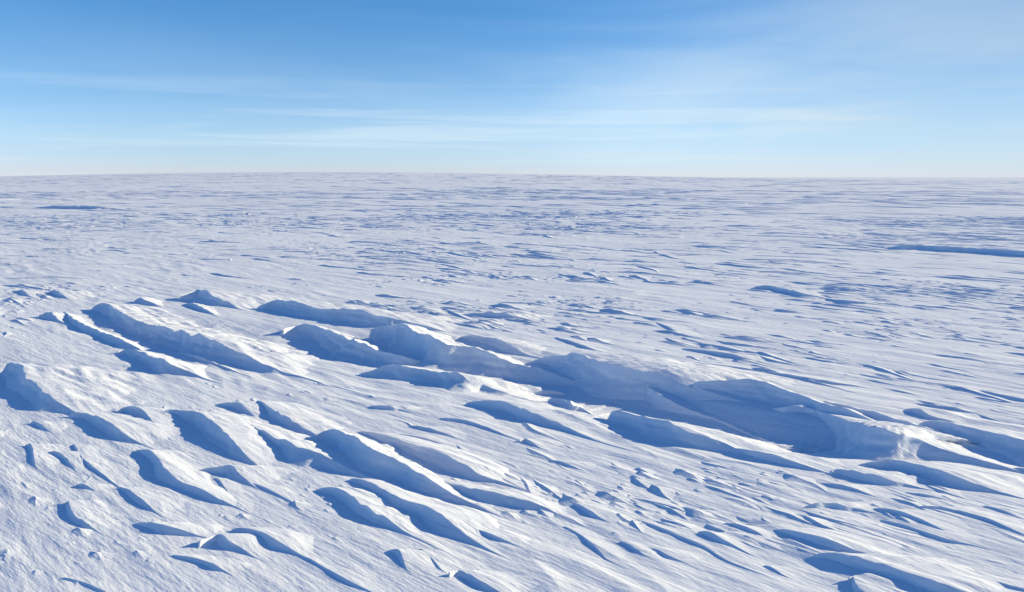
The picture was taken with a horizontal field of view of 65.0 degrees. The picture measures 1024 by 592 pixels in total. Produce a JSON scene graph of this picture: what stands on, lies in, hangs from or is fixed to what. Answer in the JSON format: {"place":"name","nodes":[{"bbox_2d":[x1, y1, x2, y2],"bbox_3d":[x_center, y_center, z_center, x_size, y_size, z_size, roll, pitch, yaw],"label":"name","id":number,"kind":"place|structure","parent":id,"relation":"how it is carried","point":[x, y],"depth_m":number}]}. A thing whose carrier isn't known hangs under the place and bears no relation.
{"place":"outdoors","nodes":[
{"label":"outdoors","id":0,"kind":"place"},
{"bbox_2d":[0,172,1023,591],"bbox_3d":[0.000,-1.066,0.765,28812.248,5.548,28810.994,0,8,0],"label":"snow ground","id":1,"kind":"structure","parent":0,"point":[560,558],"depth_m":8.31},
{"bbox_2d":[13,290,52,297],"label":"snow ridge","id":2,"kind":"structure","parent":1,"relation":"on","point":[30,293],"depth_m":11.80},
{"bbox_2d":[24,443,66,471],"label":"snow ridge","id":3,"kind":"structure","parent":1,"relation":"on","point":[43,459],"depth_m":4.95},
{"bbox_2d":[30,421,69,433],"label":"snow ridge","id":4,"kind":"structure","parent":1,"relation":"on","point":[53,427],"depth_m":5.52},
{"bbox_2d":[38,312,76,327],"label":"snow ridge","id":5,"kind":"structure","parent":1,"relation":"on","point":[62,318],"depth_m":9.70},
{"bbox_2d":[49,451,88,475],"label":"snow ridge","id":6,"kind":"structure","parent":1,"relation":"on","point":[74,460],"depth_m":4.87},
{"bbox_2d":[0,362,147,414],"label":"snow ridge","id":7,"kind":"structure","parent":1,"relation":"on","point":[54,388],"depth_m":6.40},
{"bbox_2d":[47,290,107,300],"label":"snow ridge","id":8,"kind":"structure","parent":1,"relation":"on","point":[70,295],"depth_m":11.70},
{"bbox_2d":[36,205,128,209],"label":"snow ridge","id":9,"kind":"structure","parent":1,"relation":"on","point":[72,207],"depth_m":43.83},
{"bbox_2d":[62,500,122,538],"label":"snow ridge","id":10,"kind":"structure","parent":1,"relation":"on","point":[95,515],"depth_m":4.08},
{"bbox_2d":[74,483,113,492],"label":"snow ridge","id":11,"kind":"structure","parent":1,"relation":"on","point":[97,488],"depth_m":4.47},
{"bbox_2d":[62,576,129,591],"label":"snow ridge","id":12,"kind":"structure","parent":1,"relation":"on","point":[98,585],"depth_m":3.40},
{"bbox_2d":[73,444,131,487],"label":"snow ridge","id":13,"kind":"structure","parent":1,"relation":"on","point":[95,459],"depth_m":4.79},
{"bbox_2d":[63,312,147,350],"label":"snow ridge","id":14,"kind":"structure","parent":1,"relation":"on","point":[75,320],"depth_m":8.76},
{"bbox_2d":[69,412,189,449],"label":"snow ridge","id":15,"kind":"structure","parent":1,"relation":"on","point":[132,429],"depth_m":5.41},
{"bbox_2d":[134,297,164,306],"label":"snow ridge","id":16,"kind":"structure","parent":1,"relation":"on","point":[148,301],"depth_m":10.90},
{"bbox_2d":[115,406,185,444],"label":"snow ridge","id":17,"kind":"structure","parent":1,"relation":"on","point":[157,415],"depth_m":5.71},
{"bbox_2d":[119,487,184,520],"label":"snow ridge","id":18,"kind":"structure","parent":1,"relation":"on","point":[163,504],"depth_m":4.26},
{"bbox_2d":[116,349,227,383],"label":"snow ridge","id":19,"kind":"structure","parent":1,"relation":"on","point":[161,363],"depth_m":7.14},
{"bbox_2d":[133,521,223,537],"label":"snow ridge","id":20,"kind":"structure","parent":1,"relation":"on","point":[202,530],"depth_m":3.91},
{"bbox_2d":[133,449,280,524],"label":"snow ridge","id":21,"kind":"structure","parent":1,"relation":"on","point":[180,470],"depth_m":4.58},
{"bbox_2d":[183,303,230,318],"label":"snow ridge","id":22,"kind":"structure","parent":1,"relation":"on","point":[207,309],"depth_m":10.40},
{"bbox_2d":[172,554,251,578],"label":"snow ridge","id":23,"kind":"structure","parent":1,"relation":"on","point":[232,567],"depth_m":3.56},
{"bbox_2d":[178,352,269,381],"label":"snow ridge","id":24,"kind":"structure","parent":1,"relation":"on","point":[214,363],"depth_m":7.31},
{"bbox_2d":[164,410,290,481],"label":"snow ridge","id":25,"kind":"structure","parent":1,"relation":"on","point":[238,437],"depth_m":5.25},
{"bbox_2d":[197,533,270,560],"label":"snow ridge","id":26,"kind":"structure","parent":1,"relation":"on","point":[256,546],"depth_m":3.74},
{"bbox_2d":[215,478,254,514],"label":"snow ridge","id":27,"kind":"structure","parent":1,"relation":"on","point":[235,489],"depth_m":4.39},
{"bbox_2d":[178,289,299,312],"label":"snow ridge","id":28,"kind":"structure","parent":1,"relation":"on","point":[245,301],"depth_m":11.08},
{"bbox_2d":[216,402,270,419],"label":"snow ridge","id":29,"kind":"structure","parent":1,"relation":"on","point":[255,410],"depth_m":5.88},
{"bbox_2d":[91,303,396,401],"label":"snow ridge","id":30,"kind":"structure","parent":1,"relation":"on","point":[158,325],"depth_m":8.07},
{"bbox_2d":[200,465,298,489],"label":"snow ridge","id":31,"kind":"structure","parent":1,"relation":"on","point":[250,475],"depth_m":4.65},
{"bbox_2d":[254,483,317,511],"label":"snow ridge","id":32,"kind":"structure","parent":1,"relation":"on","point":[287,494],"depth_m":4.38},
{"bbox_2d":[248,401,352,436],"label":"snow ridge","id":33,"kind":"structure","parent":1,"relation":"on","point":[308,419],"depth_m":5.67},
{"bbox_2d":[231,527,385,591],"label":"snow ridge","id":34,"kind":"structure","parent":1,"relation":"on","point":[300,544],"depth_m":3.69},
{"bbox_2d":[251,422,384,479],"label":"snow ridge","id":35,"kind":"structure","parent":1,"relation":"on","point":[299,449],"depth_m":4.93},
{"bbox_2d":[280,323,421,366],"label":"snow ridge","id":36,"kind":"structure","parent":1,"relation":"on","point":[342,346],"depth_m":8.02},
{"bbox_2d":[256,300,461,332],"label":"snow ridge","id":37,"kind":"structure","parent":1,"relation":"on","point":[365,316],"depth_m":9.60},
{"bbox_2d":[315,487,466,559],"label":"snow ridge","id":38,"kind":"structure","parent":1,"relation":"on","point":[373,506],"depth_m":4.07},
{"bbox_2d":[369,405,424,412],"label":"snow ridge","id":39,"kind":"structure","parent":1,"relation":"on","point":[412,409],"depth_m":5.91},
{"bbox_2d":[308,429,510,518],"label":"snow ridge","id":40,"kind":"structure","parent":1,"relation":"on","point":[363,453],"depth_m":4.69},
{"bbox_2d":[387,549,439,575],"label":"snow ridge","id":41,"kind":"structure","parent":1,"relation":"on","point":[416,562],"depth_m":3.58},
{"bbox_2d":[396,434,456,447],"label":"snow ridge","id":42,"kind":"structure","parent":1,"relation":"on","point":[432,438],"depth_m":5.27},
{"bbox_2d":[349,478,519,560],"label":"snow ridge","id":43,"kind":"structure","parent":1,"relation":"on","point":[459,522],"depth_m":4.03},
{"bbox_2d":[420,549,461,573],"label":"snow ridge","id":44,"kind":"structure","parent":1,"relation":"on","point":[445,562],"depth_m":3.58},
{"bbox_2d":[410,425,472,441],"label":"snow ridge","id":45,"kind":"structure","parent":1,"relation":"on","point":[459,434],"depth_m":5.42},
{"bbox_2d":[360,431,554,498],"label":"snow ridge","id":46,"kind":"structure","parent":1,"relation":"on","point":[475,465],"depth_m":4.87},
{"bbox_2d":[358,365,572,405],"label":"snow ridge","id":47,"kind":"structure","parent":1,"relation":"on","point":[456,381],"depth_m":6.70},
{"bbox_2d":[367,323,575,385],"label":"snow ridge","id":48,"kind":"structure","parent":1,"relation":"on","point":[429,349],"depth_m":7.46},
{"bbox_2d":[456,323,494,330],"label":"snow ridge","id":49,"kind":"structure","parent":1,"relation":"on","point":[479,326],"depth_m":9.21},
{"bbox_2d":[439,418,528,443],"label":"snow ridge","id":50,"kind":"structure","parent":1,"relation":"on","point":[499,427],"depth_m":5.53},
{"bbox_2d":[447,570,539,591],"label":"snow ridge","id":51,"kind":"structure","parent":1,"relation":"on","point":[491,581],"depth_m":3.40},
{"bbox_2d":[454,335,546,357],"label":"snow ridge","id":52,"kind":"structure","parent":1,"relation":"on","point":[519,347],"depth_m":8.09},
{"bbox_2d":[464,312,550,321],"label":"snow ridge","id":53,"kind":"structure","parent":1,"relation":"on","point":[522,316],"depth_m":9.85},
{"bbox_2d":[480,529,535,548],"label":"snow ridge","id":54,"kind":"structure","parent":1,"relation":"on","point":[513,538],"depth_m":3.81},
{"bbox_2d":[443,479,605,527],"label":"snow ridge","id":55,"kind":"structure","parent":1,"relation":"on","point":[504,497],"depth_m":4.26},
{"bbox_2d":[519,438,563,450],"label":"snow ridge","id":56,"kind":"structure","parent":1,"relation":"on","point":[546,444],"depth_m":5.17},
{"bbox_2d":[547,398,596,415],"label":"snow ridge","id":57,"kind":"structure","parent":1,"relation":"on","point":[567,405],"depth_m":6.13},
{"bbox_2d":[465,400,679,461],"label":"snow ridge","id":58,"kind":"structure","parent":1,"relation":"on","point":[590,427],"depth_m":5.60},
{"bbox_2d":[549,460,596,471],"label":"snow ridge","id":59,"kind":"structure","parent":1,"relation":"on","point":[585,466],"depth_m":4.80},
{"bbox_2d":[555,337,615,353],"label":"snow ridge","id":60,"kind":"structure","parent":1,"relation":"on","point":[591,345],"depth_m":8.18},
{"bbox_2d":[564,526,638,568],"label":"snow ridge","id":61,"kind":"structure","parent":1,"relation":"on","point":[604,547],"depth_m":3.74},
{"bbox_2d":[574,503,641,523],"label":"snow ridge","id":62,"kind":"structure","parent":1,"relation":"on","point":[606,513],"depth_m":4.12},
{"bbox_2d":[620,541,663,559],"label":"snow ridge","id":63,"kind":"structure","parent":1,"relation":"on","point":[642,548],"depth_m":3.71},
{"bbox_2d":[526,352,795,402],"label":"snow ridge","id":64,"kind":"structure","parent":1,"relation":"on","point":[617,376],"depth_m":6.76},
{"bbox_2d":[649,547,703,564],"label":"snow ridge","id":65,"kind":"structure","parent":1,"relation":"on","point":[687,557],"depth_m":3.65},
{"bbox_2d":[657,323,716,341],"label":"snow ridge","id":66,"kind":"structure","parent":1,"relation":"on","point":[687,332],"depth_m":8.99},
{"bbox_2d":[677,360,759,370],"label":"snow ridge","id":67,"kind":"structure","parent":1,"relation":"on","point":[742,367],"depth_m":7.25},
{"bbox_2d":[638,520,799,583],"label":"snow ridge","id":68,"kind":"structure","parent":1,"relation":"on","point":[729,554],"depth_m":3.72},
{"bbox_2d":[606,410,837,453],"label":"snow ridge","id":69,"kind":"structure","parent":1,"relation":"on","point":[687,435],"depth_m":5.22},
{"bbox_2d":[683,348,778,364],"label":"snow ridge","id":70,"kind":"structure","parent":1,"relation":"on","point":[737,355],"depth_m":7.68},
{"bbox_2d":[697,531,773,560],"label":"snow ridge","id":71,"kind":"structure","parent":1,"relation":"on","point":[732,538],"depth_m":3.78},
{"bbox_2d":[645,387,826,448],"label":"snow ridge","id":72,"kind":"structure","parent":1,"relation":"on","point":[659,399],"depth_m":6.26},
{"bbox_2d":[724,523,792,543],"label":"snow ridge","id":73,"kind":"structure","parent":1,"relation":"on","point":[767,531],"depth_m":3.90},
{"bbox_2d":[693,379,876,420],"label":"snow ridge","id":74,"kind":"structure","parent":1,"relation":"on","point":[764,391],"depth_m":6.20},
{"bbox_2d":[763,565,808,580],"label":"snow ridge","id":75,"kind":"structure","parent":1,"relation":"on","point":[795,573],"depth_m":3.51},
{"bbox_2d":[751,285,827,297],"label":"snow ridge","id":76,"kind":"structure","parent":1,"relation":"on","point":[796,291],"depth_m":11.94},
{"bbox_2d":[736,448,859,480],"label":"snow ridge","id":77,"kind":"structure","parent":1,"relation":"on","point":[818,464],"depth_m":4.78},
{"bbox_2d":[764,371,882,389],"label":"snow ridge","id":78,"kind":"structure","parent":1,"relation":"on","point":[831,381],"depth_m":6.77},
{"bbox_2d":[775,527,902,554],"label":"snow ridge","id":79,"kind":"structure","parent":1,"relation":"on","point":[852,542],"depth_m":3.75},
{"bbox_2d":[804,501,883,513],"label":"snow ridge","id":80,"kind":"structure","parent":1,"relation":"on","point":[863,506],"depth_m":4.15},
{"bbox_2d":[827,298,890,305],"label":"snow ridge","id":81,"kind":"structure","parent":1,"relation":"on","point":[850,301],"depth_m":10.97},
{"bbox_2d":[847,573,901,591],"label":"snow ridge","id":82,"kind":"structure","parent":1,"relation":"on","point":[870,582],"depth_m":3.38},
{"bbox_2d":[829,469,934,490],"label":"snow ridge","id":83,"kind":"structure","parent":1,"relation":"on","point":[894,478],"depth_m":4.50},
{"bbox_2d":[773,405,1023,473],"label":"snow ridge","id":84,"kind":"structure","parent":1,"relation":"on","point":[869,439],"depth_m":4.99},
{"bbox_2d":[811,552,1006,591],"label":"snow ridge","id":85,"kind":"structure","parent":1,"relation":"on","point":[935,574],"depth_m":3.47},
{"bbox_2d":[823,401,994,451],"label":"snow ridge","id":86,"kind":"structure","parent":1,"relation":"on","point":[877,416],"depth_m":5.62},
{"bbox_2d":[874,508,984,541],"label":"snow ridge","id":87,"kind":"structure","parent":1,"relation":"on","point":[944,522],"depth_m":3.98},
{"bbox_2d":[906,492,960,500],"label":"snow ridge","id":88,"kind":"structure","parent":1,"relation":"on","point":[931,495],"depth_m":4.29},
{"bbox_2d":[856,459,1023,498],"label":"snow ridge","id":89,"kind":"structure","parent":1,"relation":"on","point":[974,478],"depth_m":4.51},
{"bbox_2d":[901,408,981,423],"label":"snow ridge","id":90,"kind":"structure","parent":1,"relation":"on","point":[939,415],"depth_m":5.79},
{"bbox_2d":[881,519,1008,552],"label":"snow ridge","id":91,"kind":"structure","parent":1,"relation":"on","point":[939,534],"depth_m":3.82},
{"bbox_2d":[888,245,1023,256],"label":"snow ridge","id":92,"kind":"structure","parent":1,"relation":"on","point":[1011,252],"depth_m":18.46},
{"bbox_2d":[916,506,1023,535],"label":"snow ridge","id":93,"kind":"structure","parent":1,"relation":"on","point":[1012,524],"depth_m":4.01},
{"bbox_2d":[919,421,1023,466],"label":"snow ridge","id":94,"kind":"structure","parent":1,"relation":"on","point":[1009,444],"depth_m":5.17},
{"bbox_2d":[978,574,1023,590],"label":"snow ridge","id":95,"kind":"structure","parent":1,"relation":"on","point":[1013,583],"depth_m":3.39},
{"bbox_2d":[984,506,1023,518],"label":"snow ridge","id":96,"kind":"structure","parent":1,"relation":"on","point":[1009,512],"depth_m":4.09},
{"bbox_2d":[0,0,1023,176],"label":"sky","id":97,"kind":"structure","parent":0,"point":[674,88]}
]}

